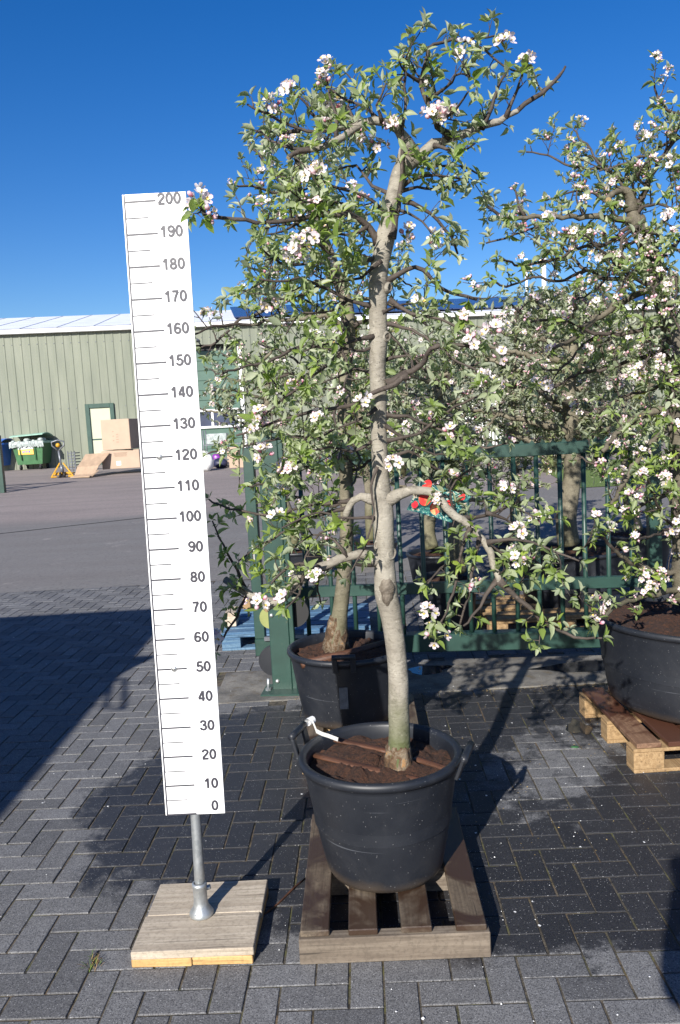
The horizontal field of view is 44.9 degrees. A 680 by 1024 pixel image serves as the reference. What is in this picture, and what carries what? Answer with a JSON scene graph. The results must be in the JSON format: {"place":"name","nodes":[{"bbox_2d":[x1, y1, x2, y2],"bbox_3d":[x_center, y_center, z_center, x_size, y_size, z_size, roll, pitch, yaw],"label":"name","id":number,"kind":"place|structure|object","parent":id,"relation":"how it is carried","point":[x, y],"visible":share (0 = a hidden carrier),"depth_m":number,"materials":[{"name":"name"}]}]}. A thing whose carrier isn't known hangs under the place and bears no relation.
{"place":"outdoors","nodes":[
{"label":"outdoors","id":0,"kind":"place"},
{"bbox_2d":[0,435,6,492],"bbox_3d":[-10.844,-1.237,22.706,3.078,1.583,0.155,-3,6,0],"label":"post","id":1,"kind":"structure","parent":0,"point":[2,482],"depth_m":22.69,"materials":[{"name":"metal"}]},
{"bbox_2d":[225,606,239,626],"bbox_3d":[-0.866,0.839,6.617,0.088,0.110,0.240,-3,6,0],"label":"timber block","id":2,"kind":"object","parent":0,"point":[230,617],"depth_m":6.50,"materials":[{"name":"beige wood"}]},
{"bbox_2d":[0,434,671,592],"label":"asphalt yard","id":3,"kind":"structure","parent":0,"point":[105,553],"depth_m":13.77,"materials":[{"name":"grey asphalt"}]},
{"bbox_2d":[1,438,12,465],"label":"waste bin","id":4,"kind":"object","parent":3,"relation":"on","point":[6,450],"visible":0.52,"depth_m":33.41,"materials":[{"name":"blue plastic"}]},
{"bbox_2d":[9,432,53,469],"bbox_3d":[-12.512,-2.478,33.502,1.447,1.473,1.099,-2,6,6],"label":"waste bin","id":5,"kind":"object","parent":3,"relation":"on","point":[28,451],"visible":1,"depth_m":33.15,"materials":[{"name":"green plastic"}]},
{"bbox_2d":[51,439,74,477],"bbox_3d":[-9.458,-1.845,28.072,0.752,1.286,1.362,-5,7,-12],"label":"pallet truck","id":6,"kind":"object","parent":3,"relation":"on","point":[63,473],"visible":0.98,"depth_m":27.52,"materials":[{"name":"yellow paint"}]},
{"bbox_2d":[0,517,144,533],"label":"tar seam","id":7,"kind":"object","parent":3,"relation":"on","point":[66,526],"visible":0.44,"depth_m":14.70,"materials":[{"name":"black asphalt"}]},
{"bbox_2d":[67,451,80,471],"bbox_3d":[-9.757,-1.858,30.235,0.310,0.780,0.370,-1,7,15],"label":"wire crate","id":8,"kind":"object","parent":3,"relation":"on","point":[71,459],"visible":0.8,"depth_m":30.09,"materials":[{"name":"grey metal"}]},
{"bbox_2d":[70,453,109,477],"bbox_3d":[-8.304,-1.549,27.277,1.021,0.750,1.030,-1,7,20],"label":"folded cardboard","id":9,"kind":"object","parent":3,"relation":"on","point":[88,465],"visible":1,"depth_m":27.37,"materials":[{"name":"brown cardboard"}]},
{"bbox_2d":[101,449,140,469],"bbox_3d":[-7.396,-1.825,28.174,1.265,0.620,1.004,-3,6,-2],"label":"carton","id":10,"kind":"object","parent":3,"relation":"on","point":[122,458],"visible":0.91,"depth_m":27.68,"materials":[{"name":"cardboard"}]},
{"bbox_2d":[100,418,139,449],"bbox_3d":[-7.462,-2.651,28.002,0.978,1.013,0.954,-2,6,6],"label":"carton","id":11,"kind":"object","parent":10,"relation":"on","point":[117,434],"visible":0.96,"depth_m":27.55,"materials":[{"name":"cardboard"}]},
{"bbox_2d":[202,450,213,470],"bbox_3d":[-4.458,-1.686,26.924,0.641,0.703,0.422,-3,6,0],"label":"plastic bag","id":12,"kind":"object","parent":3,"relation":"on","point":[208,462],"visible":0.51,"depth_m":26.80,"materials":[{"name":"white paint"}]},
{"bbox_2d":[212,454,219,459],"bbox_3d":[-4.534,-1.969,30.375,0.430,0.394,0.271,-3,6,0],"label":"plastic bag","id":13,"kind":"object","parent":3,"relation":"on","point":[215,456],"visible":0.29,"depth_m":30.26,"materials":[{"name":"purple plastic"}]},
{"bbox_2d":[213,458,227,467],"bbox_3d":[-4.078,-1.679,28.070,0.500,0.357,0.354,-3,6,0],"label":"plastic bag","id":14,"kind":"object","parent":3,"relation":"on","point":[224,463],"visible":0.84,"depth_m":27.96,"materials":[{"name":"plastic"}]},
{"bbox_2d":[202,428,249,460],"bbox_3d":[-3.952,-2.279,28.727,1.544,1.200,0.644,-3,6,0],"label":"wire trolley","id":15,"kind":"object","parent":3,"relation":"on","point":[209,438],"visible":0.51,"depth_m":28.44,"materials":[{"name":"grey metal"}]},
{"bbox_2d":[227,447,238,461],"bbox_3d":[-4.072,-2.219,31.525,0.420,0.554,0.400,-2,7,9],"label":"carton","id":16,"kind":"object","parent":3,"relation":"on","point":[228,452],"visible":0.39,"depth_m":31.33,"materials":[{"name":"cardboard"}]},
{"bbox_2d":[229,455,242,467],"bbox_3d":[-3.377,-1.728,27.913,0.750,0.424,0.400,-4,6,-6],"label":"carton","id":17,"kind":"object","parent":3,"relation":"on","point":[231,465],"visible":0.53,"depth_m":27.70,"materials":[{"name":"cardboard"}]},
{"bbox_2d":[351,316,370,475],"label":"conifer","id":18,"kind":"object","parent":3,"relation":"on","point":[357,371],"visible":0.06,"depth_m":21.60,"materials":[{"name":"green plant"}]},
{"bbox_2d":[354,537,396,566],"bbox_3d":[0.381,0.473,9.716,0.644,0.268,0.652,-3,6,0],"label":"plant tub","id":19,"kind":"object","parent":3,"relation":"on","point":[369,545],"visible":0.23,"depth_m":9.54,"materials":[{"name":"plastic"}]},
{"bbox_2d":[286,327,419,540],"bbox_3d":[0.347,-0.879,9.440,1.779,2.452,1.446,0,7,26],"label":"apple tree","id":20,"kind":"object","parent":19,"relation":"in","point":[368,509],"visible":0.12,"depth_m":9.47,"materials":[{"name":"green plant"}]},
{"bbox_2d":[366,335,429,476],"bbox_3d":[1.514,-2.676,20.811,2.074,3.568,2.014,-3,6,0],"label":"shrub","id":21,"kind":"object","parent":3,"relation":"on","point":[403,472],"visible":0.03,"depth_m":20.56,"materials":[{"name":"green plant"}]},
{"bbox_2d":[458,400,502,444],"bbox_3d":[4.394,-2.622,25.927,1.471,1.906,0.090,-3,6,0],"label":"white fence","id":22,"kind":"object","parent":3,"relation":"on","point":[485,431],"depth_m":25.90,"materials":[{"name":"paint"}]},
{"bbox_2d":[494,538,535,564],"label":"plant tub","id":23,"kind":"object","parent":3,"relation":"on","point":[503,545],"visible":0.1,"depth_m":9.16,"materials":[{"name":"plastic"}]},
{"bbox_2d":[445,283,586,536],"bbox_3d":[1.984,-1.047,9.095,1.547,2.784,1.668,-8,8,-36],"label":"apple tree","id":24,"kind":"object","parent":23,"relation":"in","point":[512,406],"visible":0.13,"depth_m":9.04,"materials":[{"name":"green plant"}]},
{"bbox_2d":[630,368,656,437],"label":"conifer","id":25,"kind":"object","parent":3,"relation":"on","point":[640,397],"visible":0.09,"depth_m":23.71,"materials":[{"name":"green plant"}]},
{"bbox_2d":[0,556,679,1023],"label":"paving","id":26,"kind":"structure","parent":0,"point":[100,838],"depth_m":3.33,"materials":[{"name":"brick"}]},
{"bbox_2d":[79,950,104,973],"bbox_3d":[-0.808,1.467,2.694,0.099,0.033,0.090,0,7,27],"label":"grass tuft","id":27,"kind":"object","parent":26,"relation":"on","point":[97,958],"visible":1,"depth_m":2.69,"materials":[{"name":"green plant"}]},
{"bbox_2d":[122,191,268,967],"bbox_3d":[-0.536,0.223,2.712,0.413,2.459,0.407,-3,6,0],"label":"measuring stick","id":28,"kind":"object","parent":26,"relation":"on","point":[199,920],"visible":1,"depth_m":2.68,"materials":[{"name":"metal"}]},
{"bbox_2d":[242,596,252,608],"bbox_3d":[-0.848,0.825,7.603,0.070,0.100,0.300,-3,6,0],"label":"timber block","id":29,"kind":"object","parent":26,"relation":"on","point":[247,605],"depth_m":7.46,"materials":[{"name":"brown wood"}]},
{"bbox_2d":[264,877,305,914],"bbox_3d":[-0.201,1.406,3.009,0.015,0.006,0.271,1,8,32],"label":"fallen twig","id":30,"kind":"object","parent":26,"relation":"on","point":[275,905],"visible":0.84,"depth_m":3.00,"materials":[{"name":"brown wood"}]},
{"bbox_2d":[221,603,370,650],"bbox_3d":[-0.330,0.927,6.716,1.150,0.140,0.800,-3,6,1],"label":"pallet","id":31,"kind":"object","parent":26,"relation":"on","point":[244,628],"visible":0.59,"depth_m":6.45,"materials":[{"name":"blue paint"}]},
{"bbox_2d":[290,545,325,578],"bbox_3d":[-0.474,0.567,9.120,0.648,0.323,0.648,-3,6,0],"label":"plant tub","id":32,"kind":"object","parent":26,"relation":"on","point":[295,557],"visible":0.26,"depth_m":8.85,"materials":[{"name":"plastic"}]},
{"bbox_2d":[199,321,333,547],"bbox_3d":[-0.756,-0.814,8.917,1.486,2.458,1.197,-7,7,-29],"label":"apple tree","id":33,"kind":"object","parent":32,"relation":"on","point":[226,410],"visible":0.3,"depth_m":8.79,"materials":[{"name":"green plant"}]},
{"bbox_2d":[13,622,650,1021],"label":"fallen petals","id":34,"kind":"object","parent":26,"relation":"on","point":[503,808],"visible":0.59,"depth_m":3.81,"materials":[{"name":"white plant"}]},
{"bbox_2d":[302,694,418,773],"bbox_3d":[0.121,1.178,4.429,0.600,0.108,0.802,-3,6,2],"label":"pallet","id":35,"kind":"object","parent":26,"relation":"on","point":[312,733],"visible":0.08,"depth_m":4.41,"materials":[{"name":"brown wood"}]},
{"bbox_2d":[287,624,405,728],"bbox_3d":[0.049,0.889,4.485,0.662,0.452,0.683,-3,6,0],"label":"plant tub","id":36,"kind":"object","parent":35,"relation":"on","point":[345,687],"visible":0.78,"depth_m":4.27,"materials":[{"name":"plastic"}]},
{"bbox_2d":[194,90,453,652],"bbox_3d":[-0.106,-0.718,4.405,1.435,2.968,1.226,-3,6,0],"label":"apple tree","id":37,"kind":"object","parent":36,"relation":"on","point":[336,631],"visible":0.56,"depth_m":4.29,"materials":[{"name":"green plant"}]},
{"bbox_2d":[299,807,490,964],"bbox_3d":[0.180,1.334,3.017,0.610,0.108,0.804,-3,6,1],"label":"pallet","id":38,"kind":"object","parent":26,"relation":"on","point":[417,935],"visible":0.71,"depth_m":2.66,"materials":[{"name":"brown wood"}]},
{"bbox_2d":[287,721,474,892],"bbox_3d":[0.162,1.034,2.975,0.613,0.490,0.580,-6,7,-20],"label":"plant tub","id":39,"kind":"object","parent":38,"relation":"on","point":[381,828],"visible":0.88,"depth_m":2.79,"materials":[{"name":"plastic"}]},
{"bbox_2d":[305,716,337,740],"bbox_3d":[-0.068,0.819,3.093,0.134,0.088,0.036,1,7,30],"label":"strip label","id":40,"kind":"object","parent":39,"relation":"attached to","point":[310,720],"visible":1,"depth_m":3.10,"materials":[{"name":"white plastic"}]},
{"bbox_2d":[180,6,613,770],"bbox_3d":[0.153,-0.327,2.677,1.396,2.560,0.672,-3,6,0],"label":"apple tree","id":41,"kind":"object","parent":39,"relation":"on","point":[382,498],"visible":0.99,"depth_m":2.68,"materials":[{"name":"green plant"}]},
{"bbox_2d":[407,480,470,521],"bbox_3d":[0.340,-0.039,2.816,0.242,0.144,0.085,-4,6,-6],"label":"picture card","id":42,"kind":"object","parent":41,"relation":"hanging from","point":[417,503],"visible":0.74,"depth_m":2.81,"materials":[{"name":"multicoloured paper"}]},
{"bbox_2d":[406,546,466,581],"bbox_3d":[0.960,0.574,8.120,0.608,0.378,0.608,-3,6,0],"label":"plant tub","id":43,"kind":"object","parent":26,"relation":"on","point":[414,558],"visible":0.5,"depth_m":7.95,"materials":[{"name":"plastic"}]},
{"bbox_2d":[334,343,494,550],"bbox_3d":[0.804,-0.665,8.124,1.613,2.091,1.300,2,9,41],"label":"apple tree","id":44,"kind":"object","parent":43,"relation":"on","point":[431,542],"visible":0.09,"depth_m":8.01,"materials":[{"name":"green plant"}]},
{"bbox_2d":[415,570,478,630],"bbox_3d":[0.864,0.725,6.578,0.510,0.434,0.506,-3,6,0],"label":"plant tub","id":45,"kind":"object","parent":26,"relation":"on","point":[439,601],"visible":0.24,"depth_m":6.40,"materials":[{"name":"plastic"}]},
{"bbox_2d":[357,319,556,574],"bbox_3d":[0.922,-0.496,6.377,1.598,2.010,1.160,-2,7,10],"label":"apple tree","id":46,"kind":"object","parent":45,"relation":"in","point":[438,393],"visible":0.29,"depth_m":6.34,"materials":[{"name":"green plant"}]},
{"bbox_2d":[474,594,592,629],"bbox_3d":[1.729,0.815,6.712,1.200,0.138,0.800,-3,6,-2],"label":"pallet","id":47,"kind":"object","parent":26,"relation":"on","point":[506,615],"visible":0.23,"depth_m":6.46,"materials":[{"name":"brown wood"}]},
{"bbox_2d":[519,539,628,620],"bbox_3d":[1.922,0.563,6.870,0.926,0.546,0.930,-3,6,0],"label":"plant tub","id":48,"kind":"object","parent":26,"relation":"on","point":[596,567],"visible":0.41,"depth_m":6.53,"materials":[{"name":"plastic"}]},
{"bbox_2d":[444,269,666,546],"bbox_3d":[1.795,-0.866,6.712,1.935,2.316,1.704,-3,6,0],"label":"apple tree","id":49,"kind":"object","parent":48,"relation":"on","point":[575,424],"visible":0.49,"depth_m":6.66,"materials":[{"name":"green plant"}]},
{"bbox_2d":[566,719,592,734],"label":"puddle","id":50,"kind":"object","parent":26,"relation":"on","point":[575,726],"visible":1,"depth_m":4.43,"materials":[{"name":"black liquid"}]},
{"bbox_2d":[579,687,679,773],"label":"pallet","id":51,"kind":"object","parent":26,"relation":"on","point":[645,747],"visible":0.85,"depth_m":4.04,"materials":[{"name":"brown wood"}]},
{"bbox_2d":[591,589,679,723],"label":"plant tub","id":52,"kind":"object","parent":51,"relation":"on","point":[641,659],"visible":0.81,"depth_m":4.13,"materials":[{"name":"plastic"}]},
{"bbox_2d":[456,50,679,635],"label":"apple tree","id":53,"kind":"object","parent":52,"relation":"in","point":[651,269],"visible":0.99,"depth_m":4.02,"materials":[{"name":"green plant"}]},
{"bbox_2d":[598,527,671,574],"bbox_3d":[3.026,0.409,8.418,0.727,0.412,0.729,-3,6,0],"label":"plant tub","id":54,"kind":"object","parent":26,"relation":"on","point":[620,534],"visible":0.32,"depth_m":8.16,"materials":[{"name":"plastic"}]},
{"bbox_2d":[555,281,668,531],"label":"apple tree","id":55,"kind":"object","parent":54,"relation":"on","point":[585,405],"visible":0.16,"depth_m":8.23,"materials":[{"name":"green plant"}]},
{"bbox_2d":[0,0,679,317],"label":"sky","id":56,"kind":"structure","parent":0,"point":[102,101],"materials":[{"name":"blue"}]},
{"bbox_2d":[218,652,606,704],"bbox_3d":[2.129,1.018,5.462,5.860,0.032,0.640,-3,6,0],"label":"cement strip","id":57,"kind":"object","parent":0,"point":[487,673],"visible":0.46,"depth_m":5.39,"materials":[{"name":"grey concrete"}]},
{"bbox_2d":[257,433,308,695],"bbox_3d":[-0.401,0.333,5.231,0.350,1.660,0.220,-2,6,6],"label":"gate post","id":58,"kind":"object","parent":57,"relation":"on","point":[275,662],"visible":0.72,"depth_m":5.28,"materials":[{"name":"green metal"}]},
{"bbox_2d":[242,426,662,655],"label":"sliding gate","id":59,"kind":"structure","parent":58,"relation":"attached to","point":[494,638],"depth_m":5.50,"materials":[{"name":"green metal"}]},
{"bbox_2d":[408,665,451,674],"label":"puddle","id":60,"kind":"object","parent":57,"relation":"on","point":[425,670],"visible":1,"depth_m":5.59,"materials":[{"name":"liquid"}]},
{"bbox_2d":[529,660,604,671],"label":"puddle","id":61,"kind":"object","parent":57,"relation":"on","point":[588,666],"visible":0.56,"depth_m":5.47,"materials":[{"name":"black liquid"}]},
{"bbox_2d":[539,459,668,487],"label":"lawn","id":62,"kind":"structure","parent":0,"point":[590,480],"depth_m":18.21,"materials":[{"name":"green plant"}]},
{"bbox_2d":[497,288,601,472],"bbox_3d":[4.999,-3.147,19.792,2.608,4.380,2.381,-3,6,0],"label":"shrub","id":63,"kind":"object","parent":62,"relation":"on","point":[551,298],"visible":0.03,"depth_m":19.37,"materials":[{"name":"green plant"}]},
{"label":"ground","id":64,"kind":"structure","parent":0,"visible":0},
{"bbox_2d":[0,258,679,470],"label":"shed","id":65,"kind":"structure","parent":64,"relation":"on","point":[69,381],"depth_m":34.00,"materials":[{"name":"green metal"}]},
{"bbox_2d":[89,407,110,453],"bbox_3d":[-9.880,-3.209,34.175,0.820,2.227,0.050,-4,7,-8],"label":"door","id":66,"kind":"structure","parent":65,"relation":"in","point":[96,414],"depth_m":34.09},
{"bbox_2d":[196,344,242,456],"bbox_3d":[-6.122,-4.611,34.762,3.867,5.065,0.240,-4,7,-8],"label":"roller door","id":67,"kind":"structure","parent":65,"relation":"in","point":[211,427],"depth_m":34.79,"materials":[{"name":"green metal"}]}
]}

